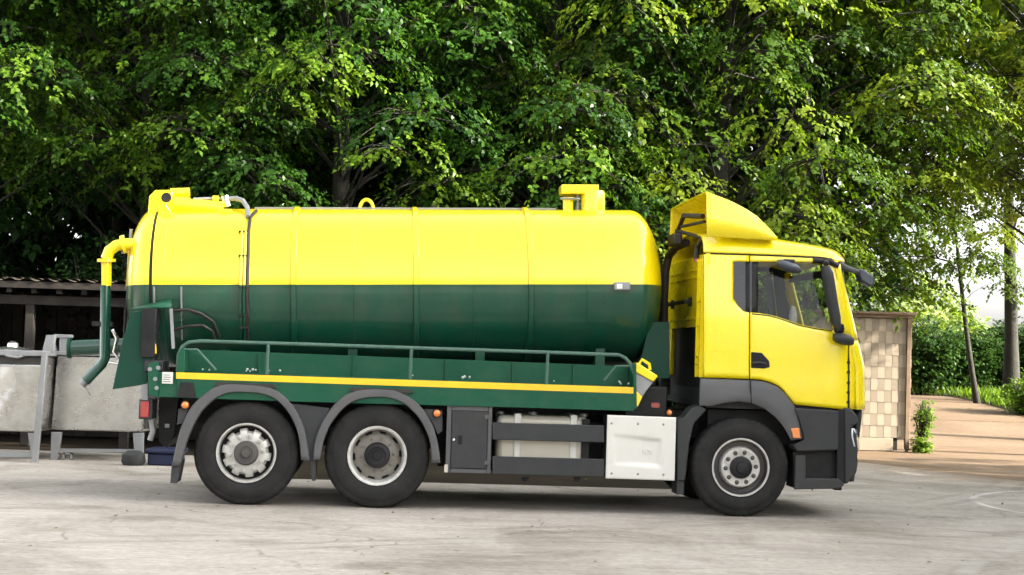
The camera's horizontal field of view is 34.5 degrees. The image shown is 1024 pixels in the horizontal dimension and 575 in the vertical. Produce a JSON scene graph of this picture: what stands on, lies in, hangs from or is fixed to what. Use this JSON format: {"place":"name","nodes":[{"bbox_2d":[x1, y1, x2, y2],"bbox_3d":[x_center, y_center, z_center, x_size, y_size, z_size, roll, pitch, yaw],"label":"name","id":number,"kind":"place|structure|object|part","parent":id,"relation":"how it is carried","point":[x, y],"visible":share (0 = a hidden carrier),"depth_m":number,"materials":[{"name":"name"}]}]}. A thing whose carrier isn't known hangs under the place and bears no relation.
{"place":"outdoors","nodes":[
{"label":"outdoors","id":0,"kind":"place"},
{"bbox_2d":[0,449,1023,574],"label":"yard pavement","id":1,"kind":"structure","parent":0,"point":[81,499],"depth_m":15.26,"materials":[{"name":"concrete"}]},
{"bbox_2d":[0,335,57,462],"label":"steel vat","id":2,"kind":"object","parent":1,"relation":"on","point":[27,381],"visible":0.94,"depth_m":21.84,"materials":[{"name":"silver metal"}]},
{"bbox_2d":[49,334,159,459],"bbox_3d":[-5.770,1.582,22.982,1.594,1.822,1.330,2,-2,0],"label":"steel vat","id":3,"kind":"object","parent":1,"relation":"on","point":[105,406],"visible":0.54,"depth_m":22.35,"materials":[{"name":"silver metal"}]},
{"bbox_2d":[66,184,874,515],"bbox_3d":[-0.568,0.576,18.202,8.741,3.527,2.780,2,-2,-4],"label":"tanker truck","id":4,"kind":"object","parent":1,"relation":"on","point":[378,352],"visible":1,"depth_m":17.28,"materials":[{"name":"yellow paint"}]},
{"bbox_2d":[121,450,145,465],"bbox_3d":[-5.008,2.250,21.819,0.320,0.200,0.315,2,-2,0],"label":"grey bucket","id":5,"kind":"object","parent":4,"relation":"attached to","point":[133,458],"visible":1,"depth_m":21.70,"materials":[{"name":"plastic"}]},
{"bbox_2d":[145,446,187,465],"bbox_3d":[-4.630,2.264,22.119,0.470,0.220,0.580,2,-2,0],"label":"blue crate","id":6,"kind":"object","parent":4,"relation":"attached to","point":[161,456],"visible":0.68,"depth_m":21.87,"materials":[{"name":"plastic"}]},
{"bbox_3d":[-0.440,1.565,16.940,0.366,0.585,0.018,2,-2,-4],"label":"toolbox door","id":7,"kind":"part","parent":4,"relation":"part of","materials":[{"name":"grey plastic"}]},
{"bbox_2d":[25,459,1002,573],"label":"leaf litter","id":8,"kind":"object","parent":1,"relation":"on","point":[458,536],"visible":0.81,"depth_m":16.34,"materials":[{"name":"brown plant"}]},
{"bbox_2d":[0,390,1023,488],"bbox_3d":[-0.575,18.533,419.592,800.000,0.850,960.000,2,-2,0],"label":"ground","id":9,"kind":"structure","parent":0,"point":[435,473],"depth_m":22.15,"materials":[{"name":"grey concrete"}]},
{"bbox_2d":[0,242,56,328],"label":"shrub","id":10,"kind":"object","parent":9,"relation":"on","point":[3,268],"visible":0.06,"depth_m":28.20,"materials":[{"name":"green plant"}]},
{"bbox_2d":[0,18,91,268],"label":"shaded tree","id":11,"kind":"object","parent":9,"relation":"on","point":[38,217],"depth_m":41.31,"materials":[{"name":"green plant"}]},
{"bbox_2d":[0,0,119,277],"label":"shaded tree","id":12,"kind":"object","parent":9,"relation":"on","point":[17,265],"visible":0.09,"depth_m":33.58,"materials":[{"name":"green plant"}]},
{"bbox_2d":[13,226,128,356],"bbox_3d":[-6.612,0.768,28.556,3.869,3.632,2.288,2,-2,0],"label":"shrub","id":13,"kind":"object","parent":9,"relation":"on","point":[122,276],"visible":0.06,"depth_m":28.34,"materials":[{"name":"green plant"}]},
{"bbox_2d":[0,0,191,230],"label":"broadleaf tree","id":14,"kind":"object","parent":9,"relation":"on","point":[55,65],"visible":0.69,"depth_m":28.64,"materials":[{"name":"green plant"}]},
{"bbox_2d":[0,276,200,448],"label":"timber shed","id":15,"kind":"structure","parent":9,"relation":"on","point":[29,323],"depth_m":27.81,"materials":[{"name":"brown wood"}]},
{"bbox_2d":[0,9,248,313],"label":"shaded tree","id":16,"kind":"object","parent":9,"relation":"on","point":[64,246],"visible":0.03,"depth_m":38.26,"materials":[{"name":"green plant"}]},
{"bbox_2d":[0,0,331,336],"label":"shaded tree","id":17,"kind":"object","parent":9,"relation":"on","point":[55,236],"visible":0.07,"depth_m":34.12,"materials":[{"name":"green plant"}]},
{"bbox_2d":[0,0,391,264],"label":"broadleaf tree","id":18,"kind":"object","parent":9,"relation":"on","point":[152,40],"visible":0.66,"depth_m":28.02,"materials":[{"name":"green plant"}]},
{"bbox_2d":[53,0,414,247],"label":"shaded tree","id":19,"kind":"object","parent":9,"relation":"on","point":[133,201],"visible":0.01,"depth_m":38.16,"materials":[{"name":"green plant"}]},
{"bbox_2d":[33,0,512,278],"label":"shaded tree","id":20,"kind":"object","parent":9,"relation":"on","point":[325,136],"visible":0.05,"depth_m":32.48,"materials":[{"name":"green plant"}]},
{"bbox_2d":[101,0,638,429],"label":"broadleaf tree","id":21,"kind":"object","parent":9,"relation":"on","point":[343,191],"visible":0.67,"depth_m":27.43,"materials":[{"name":"green plant"}]},
{"bbox_2d":[229,5,532,207],"bbox_3d":[-2.005,-3.601,41.331,10.390,14.070,9.569,2,-2,0],"label":"shaded tree","id":22,"kind":"object","parent":9,"relation":"on","point":[376,202],"visible":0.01,"depth_m":37.90,"materials":[{"name":"green plant"}]},
{"bbox_2d":[277,0,695,315],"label":"shaded tree","id":23,"kind":"object","parent":9,"relation":"on","point":[512,203],"visible":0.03,"depth_m":32.48,"materials":[{"name":"green plant"}]},
{"bbox_2d":[279,0,843,273],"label":"broadleaf tree","id":24,"kind":"object","parent":9,"relation":"on","point":[550,186],"visible":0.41,"depth_m":28.14,"materials":[{"name":"green plant"}]},
{"bbox_2d":[437,0,688,405],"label":"shaded tree","id":25,"kind":"object","parent":9,"relation":"on","point":[607,157],"depth_m":38.79,"materials":[{"name":"green plant"}]},
{"bbox_2d":[423,0,835,407],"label":"shaded tree","id":26,"kind":"object","parent":9,"relation":"on","point":[512,94],"visible":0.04,"depth_m":33.12,"materials":[{"name":"green plant"}]},
{"bbox_2d":[469,0,1023,328],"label":"broadleaf tree","id":27,"kind":"object","parent":9,"relation":"on","point":[720,142],"visible":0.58,"depth_m":27.79,"materials":[{"name":"green plant"}]},
{"bbox_2d":[577,2,930,385],"bbox_3d":[5.152,-2.966,40.891,10.778,13.664,10.115,2,-2,0],"label":"shaded tree","id":28,"kind":"object","parent":9,"relation":"on","point":[897,255],"depth_m":39.58,"materials":[{"name":"green plant"}]},
{"bbox_2d":[558,0,1023,338],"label":"broadleaf tree","id":29,"kind":"object","parent":9,"relation":"on","point":[936,176],"visible":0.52,"depth_m":30.33,"materials":[{"name":"green plant"}]},
{"bbox_2d":[608,0,981,313],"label":"shaded tree","id":30,"kind":"object","parent":9,"relation":"on","point":[760,131],"visible":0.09,"depth_m":33.98,"materials":[{"name":"green plant"}]},
{"bbox_2d":[855,267,981,375],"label":"distant tree","id":31,"kind":"object","parent":9,"relation":"on","point":[904,304],"visible":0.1,"depth_m":94.50,"materials":[{"name":"green plant"}]},
{"bbox_2d":[816,0,1023,244],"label":"broadleaf tree","id":32,"kind":"object","parent":9,"relation":"on","point":[1008,10],"visible":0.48,"depth_m":31.52,"materials":[{"name":"green plant"}]},
{"bbox_2d":[827,0,1023,400],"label":"broadleaf tree","id":33,"kind":"object","parent":9,"relation":"on","point":[1011,367],"visible":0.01,"depth_m":44.81,"materials":[{"name":"green plant"}]},
{"bbox_2d":[875,279,991,375],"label":"distant tree","id":34,"kind":"object","parent":9,"relation":"on","point":[971,312],"visible":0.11,"depth_m":103.52,"materials":[{"name":"green plant"}]},
{"bbox_2d":[910,309,980,395],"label":"hedge bush","id":35,"kind":"object","parent":9,"relation":"on","point":[928,371],"visible":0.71,"depth_m":47.07,"materials":[{"name":"green plant"}]},
{"bbox_2d":[876,154,1023,403],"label":"slender tree","id":36,"kind":"object","parent":9,"relation":"on","point":[1005,265],"visible":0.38,"depth_m":44.35,"materials":[{"name":"green plant"}]},
{"bbox_2d":[886,0,1023,204],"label":"broadleaf tree","id":37,"kind":"object","parent":9,"relation":"on","point":[1012,80],"visible":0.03,"depth_m":36.06,"materials":[{"name":"green plant"}]},
{"bbox_2d":[918,317,999,336],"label":"distant tree","id":38,"kind":"object","parent":9,"relation":"on","point":[983,324],"visible":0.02,"depth_m":118.55,"materials":[{"name":"green plant"}]},
{"bbox_2d":[911,383,1023,410],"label":"grass verge","id":39,"kind":"object","parent":9,"relation":"on","point":[986,395],"depth_m":46.02,"materials":[{"name":"green plant"}]},
{"bbox_2d":[991,367,1023,414],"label":"sunny bush","id":40,"kind":"object","parent":39,"relation":"on","point":[1017,398],"visible":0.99,"depth_m":41.88,"materials":[{"name":"green plant"}]},
{"bbox_2d":[929,318,1019,390],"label":"hedge bush","id":41,"kind":"object","parent":9,"relation":"on","point":[984,354],"visible":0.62,"depth_m":47.45,"materials":[{"name":"green plant"}]},
{"bbox_2d":[974,319,1023,390],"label":"hedge bush","id":42,"kind":"object","parent":9,"relation":"on","point":[1000,334],"visible":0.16,"depth_m":48.23,"materials":[{"name":"green plant"}]},
{"bbox_2d":[993,316,1023,384],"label":"hedge bush","id":43,"kind":"object","parent":9,"relation":"on","point":[1020,334],"visible":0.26,"depth_m":47.73,"materials":[{"name":"green plant"}]},
{"bbox_2d":[9,0,1023,332],"label":"sky","id":44,"kind":"structure","parent":0,"point":[994,308],"materials":[{"name":"white"}]},
{"bbox_2d":[789,306,796,322],"bbox_3d":[3.026,0.482,17.790,0.112,0.575,0.112,2,-2,0],"label":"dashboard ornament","id":45,"kind":"object","parent":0,"point":[792,315],"visible":0.39,"depth_m":17.77,"materials":[{"name":"white plastic"}]},
{"bbox_2d":[857,420,1023,480],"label":"sandy road","id":46,"kind":"structure","parent":0,"point":[990,449],"depth_m":31.87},
{"bbox_2d":[803,309,916,451],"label":"wall","id":47,"kind":"structure","parent":46,"relation":"on","point":[885,348],"depth_m":31.55,"materials":[{"name":"beige"}]},
{"bbox_2d":[906,435,934,453],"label":"sunny weeds","id":48,"kind":"object","parent":46,"relation":"on","point":[920,445],"visible":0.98,"depth_m":31.24,"materials":[{"name":"green plant"}]},
{"bbox_2d":[911,399,937,439],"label":"tall weeds","id":49,"kind":"object","parent":46,"relation":"on","point":[924,419],"visible":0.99,"depth_m":35.81,"materials":[{"name":"green plant"}]},
{"bbox_2d":[910,395,1023,421],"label":"dirt track","id":50,"kind":"structure","parent":0,"point":[949,408],"depth_m":42.27,"materials":[{"name":"beige soil"}]}
]}

